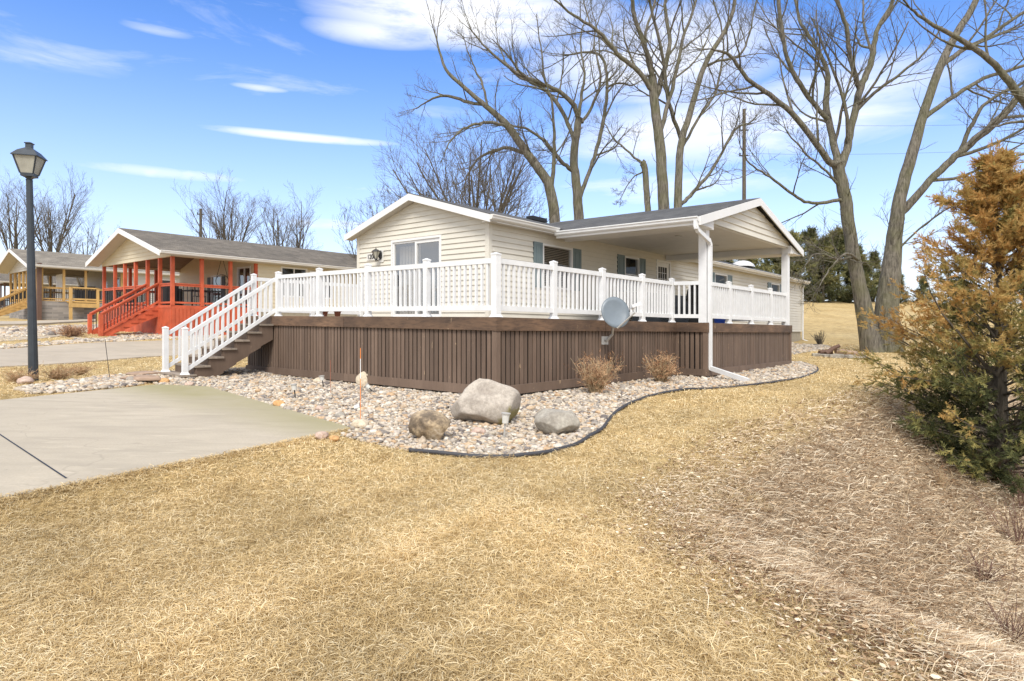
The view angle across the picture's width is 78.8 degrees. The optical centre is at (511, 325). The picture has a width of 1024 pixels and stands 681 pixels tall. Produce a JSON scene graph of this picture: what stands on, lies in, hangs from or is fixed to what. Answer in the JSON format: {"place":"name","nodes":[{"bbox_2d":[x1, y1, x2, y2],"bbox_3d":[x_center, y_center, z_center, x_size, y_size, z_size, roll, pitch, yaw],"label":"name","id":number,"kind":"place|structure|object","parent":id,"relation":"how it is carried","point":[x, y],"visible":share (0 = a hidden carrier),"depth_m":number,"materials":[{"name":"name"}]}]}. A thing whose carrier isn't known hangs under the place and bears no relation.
{"place":"outdoors","nodes":[
{"label":"outdoors","id":0,"kind":"place"},
{"bbox_2d":[0,334,83,341],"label":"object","id":1,"kind":"structure","parent":0,"point":[23,337],"depth_m":24.70,"materials":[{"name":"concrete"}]},
{"bbox_2d":[0,319,95,325],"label":"path","id":2,"kind":"structure","parent":0,"point":[19,323],"depth_m":37.88,"materials":[{"name":"concrete"}]},
{"bbox_2d":[13,370,159,393],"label":"gravel","id":3,"kind":"structure","parent":0,"point":[106,381],"depth_m":11.41,"materials":[{"name":"gravel"}]},
{"bbox_2d":[120,375,160,380],"bbox_3d":[-7.426,1.067,12.468,0.724,0.136,0.612,0,0,-34],"label":"flagstone","id":4,"kind":"object","parent":3,"relation":"on","point":[147,378],"visible":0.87,"depth_m":12.33,"materials":[{"name":"stone"}]},
{"bbox_2d":[126,371,159,375],"bbox_3d":[-8.020,1.067,13.554,0.682,0.134,0.501,0,0,0],"label":"flagstone","id":5,"kind":"object","parent":3,"relation":"on","point":[134,373],"visible":0.6,"depth_m":13.41,"materials":[{"name":"stone"}]},
{"bbox_2d":[0,339,213,367],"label":"driveway","id":6,"kind":"structure","parent":0,"point":[64,353],"depth_m":18.89,"materials":[{"name":"concrete"}]},
{"bbox_2d":[0,324,226,348],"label":"gravel","id":7,"kind":"structure","parent":0,"point":[22,331],"depth_m":26.01,"materials":[{"name":"gravel"}]},
{"bbox_2d":[0,384,349,498],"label":"driveway","id":8,"kind":"structure","parent":0,"point":[75,436],"depth_m":7.21,"materials":[{"name":"concrete"}]},
{"bbox_2d":[0,434,66,477],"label":"driveway joint","id":9,"kind":"object","parent":8,"relation":"on","point":[35,457],"visible":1,"depth_m":5.60,"materials":[{"name":"concrete"}]},
{"bbox_2d":[146,361,818,454],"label":"gravel","id":10,"kind":"structure","parent":0,"point":[456,437],"depth_m":9.41,"materials":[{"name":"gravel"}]},
{"bbox_2d":[158,378,169,381],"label":"stone","id":11,"kind":"object","parent":10,"relation":"on","point":[164,380],"visible":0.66,"depth_m":12.40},
{"bbox_2d":[273,400,284,405],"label":"stone","id":12,"kind":"object","parent":10,"relation":"on","point":[277,402],"visible":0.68,"depth_m":9.39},
{"bbox_2d":[290,384,296,397],"bbox_3d":[-3.428,1.061,9.788,0.109,0.285,0.109,0,0,0],"label":"solar light","id":13,"kind":"object","parent":10,"relation":"on","point":[294,387],"visible":0.94,"depth_m":9.76,"materials":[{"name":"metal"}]},
{"bbox_2d":[315,406,323,409],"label":"stone","id":14,"kind":"object","parent":10,"relation":"on","point":[319,407],"visible":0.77,"depth_m":8.75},
{"bbox_2d":[319,375,324,386],"bbox_3d":[-3.554,1.072,11.639,0.109,0.277,0.109,0,0,0],"label":"solar light","id":15,"kind":"object","parent":10,"relation":"on","point":[321,377],"visible":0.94,"depth_m":11.61,"materials":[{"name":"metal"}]},
{"bbox_2d":[330,360,330,392],"bbox_3d":[-3.021,0.878,10.369,0.008,0.591,0.008,0,0,0],"label":"marker stake","id":16,"kind":"object","parent":10,"relation":"on","point":[330,376],"visible":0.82,"depth_m":10.37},
{"bbox_2d":[334,412,344,416],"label":"stone","id":17,"kind":"object","parent":10,"relation":"on","point":[339,414],"visible":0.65,"depth_m":8.23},
{"bbox_2d":[351,403,361,409],"bbox_3d":[-2.212,1.140,8.623,0.268,0.139,0.112,0,0,0],"label":"solar light","id":18,"kind":"object","parent":10,"relation":"on","point":[357,406],"visible":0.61,"depth_m":8.59,"materials":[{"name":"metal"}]},
{"bbox_2d":[351,419,368,427],"bbox_3d":[-1.852,1.208,7.581,0.220,0.129,0.197,0,0,0],"label":"stone","id":19,"kind":"object","parent":10,"relation":"on","point":[359,423],"visible":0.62,"depth_m":7.52,"materials":[{"name":"stone"}]},
{"bbox_2d":[360,348,360,418],"bbox_3d":[-1.907,0.768,7.842,0.009,0.962,0.009,0,0,0],"label":"marker stake","id":20,"kind":"object","parent":10,"relation":"on","point":[360,383],"visible":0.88,"depth_m":7.84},
{"bbox_2d":[356,371,370,384],"bbox_3d":[-2.859,1.077,12.180,0.349,0.350,0.280,0,0,24],"label":"stone","id":21,"kind":"object","parent":10,"relation":"on","point":[363,378],"visible":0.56,"depth_m":12.07,"materials":[{"name":"stone"}]},
{"bbox_2d":[364,383,373,391],"bbox_3d":[-2.445,1.103,10.763,0.232,0.218,0.112,0,0,0],"label":"solar light","id":22,"kind":"object","parent":10,"relation":"on","point":[367,386],"visible":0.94,"depth_m":10.73,"materials":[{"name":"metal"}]},
{"bbox_2d":[408,409,450,439],"bbox_3d":[-0.910,1.133,6.987,0.442,0.361,0.373,0,0,25],"label":"boulder","id":23,"kind":"object","parent":10,"relation":"on","point":[430,424],"visible":0.88,"depth_m":6.86,"materials":[{"name":"stone"}]},
{"bbox_2d":[160,252,791,393],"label":"deck","id":24,"kind":"structure","parent":10,"relation":"on","point":[426,350],"depth_m":12.56,"materials":[{"name":"plastic"}]},
{"bbox_2d":[333,311,341,315],"bbox_3d":[-3.755,-0.247,13.412,0.170,0.137,0.166,0,0,0],"label":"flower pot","id":25,"kind":"object","parent":24,"relation":"on","point":[337,313],"visible":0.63,"depth_m":13.36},
{"bbox_2d":[601,297,640,344],"bbox_3d":[1.937,-0.080,11.748,0.522,0.919,0.986,0,0,-40],"label":"satellite dish","id":26,"kind":"object","parent":24,"relation":"attached to","point":[615,312],"visible":1,"depth_m":11.77,"materials":[{"name":"metal"}]},
{"bbox_2d":[632,292,688,322],"bbox_3d":[4.814,-0.494,18.683,0.900,0.903,3.201,0,0,41],"label":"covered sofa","id":27,"kind":"object","parent":24,"relation":"on","point":[651,319],"visible":0.11,"depth_m":17.90,"materials":[{"name":"fabric"}]},
{"bbox_2d":[686,285,713,322],"bbox_3d":[5.036,-0.579,16.502,0.540,1.088,0.760,0,0,41],"label":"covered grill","id":28,"kind":"object","parent":24,"relation":"on","point":[693,320],"visible":0.17,"depth_m":16.28,"materials":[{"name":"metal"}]},
{"bbox_2d":[470,427,485,433],"bbox_3d":[-0.395,1.256,7.325,0.183,0.113,0.137,0,0,19],"label":"stone","id":29,"kind":"object","parent":10,"relation":"on","point":[478,430],"visible":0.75,"depth_m":7.29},
{"bbox_2d":[501,412,510,436],"bbox_3d":[-0.069,1.171,7.131,0.110,0.348,0.109,0,0,0],"label":"solar light","id":30,"kind":"object","parent":10,"relation":"on","point":[505,418],"visible":0.94,"depth_m":7.10,"materials":[{"name":"plastic"}]},
{"bbox_2d":[534,408,579,433],"bbox_3d":[0.537,1.173,7.470,0.545,0.321,0.423,0,0,0],"label":"boulder","id":31,"kind":"object","parent":10,"relation":"on","point":[549,421],"visible":0.91,"depth_m":7.33,"materials":[{"name":"stone"}]},
{"bbox_2d":[564,348,626,392],"bbox_3d":[1.459,0.797,10.958,1.197,0.893,1.011,0,0,29],"label":"shrub","id":32,"kind":"object","parent":10,"relation":"on","point":[595,381],"visible":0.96,"depth_m":10.82,"materials":[{"name":"orange plant"}]},
{"bbox_2d":[637,348,684,381],"bbox_3d":[3.106,0.849,12.875,0.916,0.775,0.871,0,0,29],"label":"shrub","id":33,"kind":"object","parent":10,"relation":"on","point":[662,370],"visible":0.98,"depth_m":12.83,"materials":[{"name":"orange plant"}]},
{"bbox_2d":[0,301,1023,680],"bbox_3d":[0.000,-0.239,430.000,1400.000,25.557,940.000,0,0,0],"label":"ground","id":34,"kind":"structure","parent":0,"point":[836,321],"depth_m":5.84,"materials":[{"name":"plant"}]},
{"bbox_2d":[0,367,43,382],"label":"dead perennial","id":35,"kind":"object","parent":34,"relation":"on","point":[12,378],"visible":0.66,"depth_m":11.66,"materials":[{"name":"brown plant"}]},
{"bbox_2d":[16,376,33,384],"bbox_3d":[-8.926,1.021,11.424,0.276,0.176,0.229,0,0,0],"label":"stone","id":36,"kind":"object","parent":34,"relation":"on","point":[25,379],"visible":0.82,"depth_m":11.37,"materials":[{"name":"stone"}]},
{"bbox_2d":[10,142,47,380],"bbox_3d":[-9.337,-1.178,12.058,0.438,4.736,0.438,0,0,-14],"label":"street lamp","id":37,"kind":"object","parent":34,"relation":"on","point":[30,161],"visible":0.91,"depth_m":12.00,"materials":[{"name":"black metal"}]},
{"bbox_2d":[0,172,66,288],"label":"bare tree","id":38,"kind":"object","parent":34,"relation":"on","point":[15,236],"visible":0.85,"depth_m":60.11,"materials":[{"name":"plant"}]},
{"bbox_2d":[0,273,81,315],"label":"house","id":39,"kind":"structure","parent":34,"relation":"on","point":[69,281],"depth_m":69.70,"materials":[{"name":"grey"}]},
{"bbox_2d":[2,162,93,291],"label":"bare tree","id":40,"kind":"object","parent":34,"relation":"on","point":[51,244],"visible":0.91,"depth_m":61.66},
{"bbox_2d":[39,365,83,379],"bbox_3d":[-9.113,0.912,12.586,0.804,0.452,0.781,0,0,-33],"label":"dead perennial","id":41,"kind":"object","parent":34,"relation":"on","point":[56,374],"visible":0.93,"depth_m":12.57,"materials":[{"name":"orange plant"}]},
{"bbox_2d":[46,320,90,336],"bbox_3d":[-18.035,0.173,25.458,1.737,0.781,1.343,0,0,34],"label":"brush","id":42,"kind":"object","parent":34,"relation":"on","point":[70,331],"visible":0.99,"depth_m":25.32,"materials":[{"name":"orange plant"}]},
{"bbox_2d":[56,361,96,375],"bbox_3d":[-9.473,0.972,13.570,0.816,0.392,0.652,0,0,-26],"label":"dead perennial","id":43,"kind":"object","parent":34,"relation":"on","point":[81,370],"visible":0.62,"depth_m":13.59,"materials":[{"name":"brown plant"}]},
{"bbox_2d":[52,206,116,285],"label":"bare tree","id":44,"kind":"object","parent":34,"relation":"on","point":[75,251],"visible":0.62,"depth_m":69.19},
{"bbox_2d":[0,248,179,320],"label":"house","id":45,"kind":"structure","parent":34,"relation":"on","point":[47,263],"depth_m":46.64,"materials":[{"name":"grey"}]},
{"bbox_2d":[56,274,61,290],"bbox_3d":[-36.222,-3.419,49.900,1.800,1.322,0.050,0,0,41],"label":"door","id":46,"kind":"structure","parent":45,"relation":"attached to","point":[58,280],"depth_m":49.82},
{"bbox_2d":[75,286,99,301],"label":"covered grill","id":47,"kind":"object","parent":45,"relation":"on","point":[88,293],"visible":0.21,"depth_m":47.37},
{"bbox_2d":[0,427,363,509],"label":"verge grass","id":48,"kind":"structure","parent":34,"relation":"on","point":[140,471],"depth_m":5.25,"materials":[{"name":"plant"}]},
{"bbox_2d":[197,209,202,236],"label":"utility pole","id":49,"kind":"object","parent":34,"relation":"on","point":[199,221],"visible":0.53,"depth_m":59.91,"materials":[{"name":"wood"}]},
{"bbox_2d":[85,228,356,335],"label":"house","id":50,"kind":"structure","parent":34,"relation":"on","point":[194,261],"depth_m":30.14,"materials":[{"name":"beige"}]},
{"bbox_2d":[162,279,175,282],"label":"window","id":51,"kind":"structure","parent":50,"relation":"in","point":[163,280],"depth_m":50.95,"materials":[{"name":"glass"}]},
{"bbox_2d":[162,286,181,304],"bbox_3d":[-15.849,-1.378,28.944,0.800,0.954,0.700,0,0,41],"label":"covered grill","id":52,"kind":"object","parent":50,"relation":"on","point":[179,295],"visible":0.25,"depth_m":28.79,"materials":[{"name":"fabric"}]},
{"bbox_2d":[192,287,205,305],"bbox_3d":[-14.181,-1.328,28.221,0.475,0.940,0.440,0,0,41],"label":"patio chair","id":53,"kind":"object","parent":50,"relation":"on","point":[196,297],"visible":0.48,"depth_m":28.19,"materials":[{"name":"metal"}]},
{"bbox_2d":[180,289,221,306],"bbox_3d":[-14.471,-1.238,29.004,1.200,0.767,1.401,0,0,41],"label":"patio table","id":54,"kind":"object","parent":50,"relation":"on","point":[190,290],"visible":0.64,"depth_m":28.86,"materials":[{"name":"metal"}]},
{"bbox_2d":[211,275,220,302],"bbox_3d":[-15.470,-1.869,32.958,1.260,1.526,0.380,0,0,41],"label":"window","id":55,"kind":"structure","parent":50,"relation":"in","point":[212,277],"depth_m":33.23,"materials":[{"name":"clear glass"}]},
{"bbox_2d":[237,266,250,306],"bbox_3d":[-13.149,-1.838,30.940,1.410,2.118,0.380,0,0,41],"label":"sliding door","id":56,"kind":"structure","parent":50,"relation":"in","point":[247,269],"depth_m":31.21,"materials":[{"name":"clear glass"}]},
{"bbox_2d":[281,266,307,297],"bbox_3d":[-11.075,-2.147,31.456,0.380,1.526,1.460,0,0,41],"label":"window","id":57,"kind":"structure","parent":50,"relation":"in","point":[285,270],"depth_m":31.54,"materials":[{"name":"clear glass"}]},
{"bbox_2d":[172,169,278,242],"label":"bare tree","id":58,"kind":"object","parent":34,"relation":"on","point":[217,229],"visible":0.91,"depth_m":57.53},
{"bbox_2d":[245,188,312,247],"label":"bare tree","id":59,"kind":"object","parent":34,"relation":"on","point":[276,237],"visible":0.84,"depth_m":59.91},
{"bbox_2d":[279,180,322,249],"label":"bare tree","id":60,"kind":"object","parent":34,"relation":"on","point":[298,243],"visible":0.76,"depth_m":61.92,"materials":[{"name":"plant"}]},
{"bbox_2d":[315,431,328,439],"bbox_3d":[-2.116,1.229,6.931,0.151,0.101,0.109,0,0,-21],"label":"stone","id":61,"kind":"object","parent":34,"relation":"on","point":[319,435],"visible":0.95,"depth_m":6.89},
{"bbox_2d":[329,435,339,441],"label":"stone","id":62,"kind":"object","parent":34,"relation":"on","point":[333,438],"visible":0.91,"depth_m":6.83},
{"bbox_2d":[332,202,385,258],"bbox_3d":[-8.363,-3.584,38.093,5.189,7.795,5.299,0,0,0],"label":"bare tree","id":63,"kind":"object","parent":34,"relation":"on","point":[348,218],"visible":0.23,"depth_m":37.08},
{"bbox_2d":[336,163,460,224],"bbox_3d":[-5.905,-4.573,36.046,6.021,10.092,6.655,0,0,-40],"label":"bare tree","id":64,"kind":"object","parent":34,"relation":"on","point":[387,198],"visible":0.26,"depth_m":35.58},
{"bbox_2d":[368,93,560,215],"bbox_3d":[-2.773,-5.640,32.961,10.368,12.498,9.755,0,0,0],"label":"bare tree","id":65,"kind":"object","parent":34,"relation":"on","point":[513,164],"visible":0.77,"depth_m":32.31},
{"bbox_2d":[450,378,520,424],"bbox_3d":[-0.355,1.014,8.002,0.869,0.669,0.564,0,0,17],"label":"boulder","id":66,"kind":"object","parent":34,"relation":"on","point":[485,400],"visible":0.88,"depth_m":7.82,"materials":[{"name":"stone"}]},
{"bbox_2d":[392,0,589,222],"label":"bare tree","id":67,"kind":"object","parent":34,"relation":"on","point":[544,176],"visible":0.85,"depth_m":35.82,"materials":[{"name":"brown plant"}]},
{"bbox_2d":[429,130,565,221],"bbox_3d":[-0.774,-4.128,30.318,7.032,9.786,7.355,0,0,0],"label":"bare tree","id":68,"kind":"object","parent":34,"relation":"on","point":[487,195],"visible":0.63,"depth_m":29.49,"materials":[{"name":"plant"}]},
{"bbox_2d":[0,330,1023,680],"bbox_3d":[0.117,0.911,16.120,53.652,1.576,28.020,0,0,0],"label":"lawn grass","id":69,"kind":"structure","parent":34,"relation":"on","point":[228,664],"depth_m":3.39,"materials":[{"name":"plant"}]},
{"bbox_2d":[440,0,675,219],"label":"bare tree","id":70,"kind":"object","parent":34,"relation":"on","point":[578,189],"visible":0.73,"depth_m":37.00,"materials":[{"name":"brown plant"}]},
{"bbox_2d":[344,193,809,380],"bbox_3d":[7.083,-0.887,23.528,10.441,5.445,24.301,0,0,41],"label":"manufactured home","id":71,"kind":"object","parent":34,"relation":"on","point":[699,243],"visible":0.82,"depth_m":16.53,"materials":[{"name":"plastic"}]},
{"bbox_2d":[391,234,441,316],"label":"sliding door","id":72,"kind":"structure","parent":71,"relation":"in","point":[429,247],"depth_m":16.53,"materials":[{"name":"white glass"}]},
{"bbox_2d":[543,243,572,289],"bbox_3d":[1.088,-1.521,16.582,0.380,1.155,1.320,0,0,41],"label":"window","id":73,"kind":"structure","parent":71,"relation":"in","point":[550,252],"depth_m":16.72,"materials":[{"name":"clear glass"}]},
{"bbox_2d":[625,256,639,291],"bbox_3d":[3.597,-1.562,19.463,0.380,1.110,0.880,0,0,41],"label":"window","id":74,"kind":"structure","parent":71,"relation":"in","point":[637,260],"depth_m":19.69,"materials":[{"name":"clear glass"}]},
{"bbox_2d":[656,259,670,293],"bbox_3d":[5.056,-1.116,20.964,0.130,2.122,1.020,0,0,41],"label":"entry door","id":75,"kind":"structure","parent":71,"relation":"in","point":[663,268],"depth_m":21.00,"materials":[{"name":"metal"}]},
{"bbox_2d":[715,273,727,283],"bbox_3d":[8.098,-1.466,24.633,0.380,1.104,1.250,0,0,41],"label":"window","id":76,"kind":"structure","parent":71,"relation":"in","point":[717,278],"depth_m":24.97,"materials":[{"name":"clear glass"}]},
{"bbox_2d":[771,283,779,291],"bbox_3d":[12.252,-1.401,29.403,0.380,1.104,1.200,0,0,41],"label":"window","id":77,"kind":"structure","parent":71,"relation":"in","point":[778,285],"depth_m":29.70,"materials":[{"name":"clear glass"}]},
{"bbox_2d":[409,362,818,458],"bbox_3d":[4.609,1.244,12.797,1.379,0.214,16.964,0,0,37],"label":"garden edging","id":78,"kind":"object","parent":34,"relation":"on","point":[517,455],"visible":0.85,"depth_m":6.79,"materials":[{"name":"plastic"}]},
{"bbox_2d":[535,0,788,210],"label":"bare tree","id":79,"kind":"object","parent":34,"relation":"on","point":[653,87],"visible":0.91,"depth_m":34.06,"materials":[{"name":"brown plant"}]},
{"bbox_2d":[739,109,747,260],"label":"utility pole","id":80,"kind":"object","parent":34,"relation":"on","point":[744,177],"visible":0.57,"depth_m":44.90,"materials":[{"name":"wood"}]},
{"bbox_2d":[757,123,979,125],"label":"power line","id":81,"kind":"object","parent":80,"relation":"attached to","point":[841,125],"visible":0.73,"depth_m":44.40,"materials":[{"name":"metal"}]},
{"bbox_2d":[746,148,1023,153],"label":"power line","id":82,"kind":"object","parent":80,"relation":"attached to","point":[905,153],"visible":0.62,"depth_m":43.83,"materials":[{"name":"metal"}]},
{"bbox_2d":[734,258,776,273],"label":"evergreen tree","id":83,"kind":"object","parent":34,"relation":"on","point":[755,262],"visible":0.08,"depth_m":60.92,"materials":[{"name":"plant"}]},
{"bbox_2d":[759,257,780,273],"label":"evergreen tree","id":84,"kind":"object","parent":34,"relation":"on","point":[769,261],"visible":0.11,"depth_m":65.39,"materials":[{"name":"plant"}]},
{"bbox_2d":[557,384,1023,680],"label":"leaf litter","id":85,"kind":"object","parent":34,"relation":"on","point":[864,625],"visible":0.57,"depth_m":5.15,"materials":[{"name":"plant"}]},
{"bbox_2d":[909,513,1010,565],"bbox_3d":[4.307,2.066,5.999,1.141,0.439,0.114,0,0,-10],"label":"dry stalk","id":86,"kind":"object","parent":85,"relation":"on","point":[960,543],"visible":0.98,"depth_m":6.02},
{"bbox_2d":[949,531,1020,575],"bbox_3d":[4.593,2.240,6.011,1.004,0.375,0.188,0,0,-18],"label":"dry stalk","id":87,"kind":"object","parent":85,"relation":"on","point":[984,555],"visible":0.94,"depth_m":6.04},
{"bbox_2d":[768,227,824,301],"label":"evergreen tree","id":88,"kind":"object","parent":34,"relation":"on","point":[797,238],"visible":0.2,"depth_m":63.16,"materials":[{"name":"plant"}]},
{"bbox_2d":[792,342,839,354],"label":"gravel","id":89,"kind":"structure","parent":34,"relation":"on","point":[797,348],"depth_m":27.20,"materials":[{"name":"gravel"}]},
{"bbox_2d":[810,330,826,343],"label":"shrub","id":90,"kind":"object","parent":89,"relation":"on","point":[818,340],"visible":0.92,"depth_m":29.22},
{"bbox_2d":[799,225,837,300],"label":"evergreen tree","id":91,"kind":"object","parent":34,"relation":"on","point":[809,233],"visible":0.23,"depth_m":65.59,"materials":[{"name":"plant"}]},
{"bbox_2d":[804,233,850,302],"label":"evergreen tree","id":92,"kind":"object","parent":34,"relation":"on","point":[832,277],"visible":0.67,"depth_m":62.52,"materials":[{"name":"plant"}]},
{"bbox_2d":[812,344,865,357],"bbox_3d":[11.970,0.934,22.885,1.782,0.488,1.711,0,0,0],"label":"fire pit","id":93,"kind":"object","parent":34,"relation":"on","point":[830,353],"visible":0.75,"depth_m":22.72,"materials":[{"name":"stone"}]},
{"bbox_2d":[658,0,1023,352],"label":"bare tree","id":94,"kind":"object","parent":34,"relation":"on","point":[870,338],"visible":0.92,"depth_m":25.77,"materials":[{"name":"brown plant"}]},
{"bbox_2d":[809,225,876,301],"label":"evergreen tree","id":95,"kind":"object","parent":34,"relation":"on","point":[840,246],"visible":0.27,"depth_m":65.30,"materials":[{"name":"plant"}]},
{"bbox_2d":[834,243,878,302],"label":"evergreen tree","id":96,"kind":"object","parent":34,"relation":"on","point":[874,289],"visible":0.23,"depth_m":62.65,"materials":[{"name":"plant"}]},
{"bbox_2d":[849,250,881,301],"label":"evergreen tree","id":97,"kind":"object","parent":34,"relation":"on","point":[875,257],"visible":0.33,"depth_m":65.57,"materials":[{"name":"plant"}]},
{"bbox_2d":[900,274,910,303],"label":"evergreen tree","id":98,"kind":"object","parent":34,"relation":"on","point":[902,292],"visible":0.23,"depth_m":63.59,"materials":[{"name":"plant"}]},
{"bbox_2d":[909,277,932,302],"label":"evergreen tree","id":99,"kind":"object","parent":34,"relation":"on","point":[923,288],"visible":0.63,"depth_m":65.85,"materials":[{"name":"plant"}]},
{"bbox_2d":[839,137,1023,496],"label":"cedar tree","id":100,"kind":"object","parent":34,"relation":"on","point":[995,180],"visible":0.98,"depth_m":9.22,"materials":[{"name":"plant"}]},
{"bbox_2d":[933,469,956,488],"bbox_3d":[5.790,2.040,8.339,0.298,0.341,0.303,0,0,0],"label":"weed tuft","id":101,"kind":"object","parent":34,"relation":"on","point":[941,481],"visible":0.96,"depth_m":8.31,"materials":[{"name":"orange plant"}]},
{"bbox_2d":[925,501,968,555],"bbox_3d":[4.509,2.076,6.369,0.699,0.506,0.163,0,0,-27],"label":"dry stalk","id":102,"kind":"object","parent":34,"relation":"on","point":[951,523],"visible":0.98,"depth_m":6.38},
{"bbox_2d":[876,0,1023,170],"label":"bare tree","id":103,"kind":"object","parent":34,"relation":"on","point":[1016,91],"visible":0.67,"depth_m":19.37,"materials":[{"name":"brown plant"}]},
{"bbox_2d":[942,545,1023,582],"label":"bramble","id":104,"kind":"object","parent":34,"relation":"on","point":[989,569],"visible":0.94,"depth_m":6.24,"materials":[{"name":"plant"}]},
{"bbox_2d":[967,593,1023,644],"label":"bramble","id":105,"kind":"object","parent":34,"relation":"on","point":[1007,624],"visible":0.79,"depth_m":5.27,"materials":[{"name":"plant"}]},
{"bbox_2d":[968,486,1023,548],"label":"bramble","id":106,"kind":"object","parent":34,"relation":"on","point":[1015,533],"visible":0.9,"depth_m":7.49,"materials":[{"name":"plant"}]},
{"bbox_2d":[988,532,1022,630],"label":"dry stalk","id":107,"kind":"object","parent":34,"relation":"on","point":[1008,591],"visible":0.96,"depth_m":5.23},
{"bbox_2d":[991,473,1023,510],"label":"bramble","id":108,"kind":"object","parent":34,"relation":"on","point":[1021,500],"visible":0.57,"depth_m":8.52,"materials":[{"name":"plant"}]},
{"bbox_2d":[991,454,1023,485],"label":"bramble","id":109,"kind":"object","parent":34,"relation":"on","point":[1011,471],"visible":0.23,"depth_m":9.21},
{"bbox_2d":[0,0,1023,303],"label":"sky","id":110,"kind":"structure","parent":0,"point":[139,96],"materials":[{"name":"blue"}]},
{"bbox_2d":[714,319,724,322],"bbox_3d":[5.292,-0.167,15.882,0.320,0.264,0.320,0,0,0],"label":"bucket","id":111,"kind":"object","parent":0,"point":[719,320],"visible":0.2,"depth_m":15.77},
{"bbox_2d":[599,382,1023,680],"bbox_3d":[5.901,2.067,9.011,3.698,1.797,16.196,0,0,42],"label":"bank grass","id":112,"kind":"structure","parent":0,"point":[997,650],"depth_m":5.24,"materials":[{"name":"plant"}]}
]}

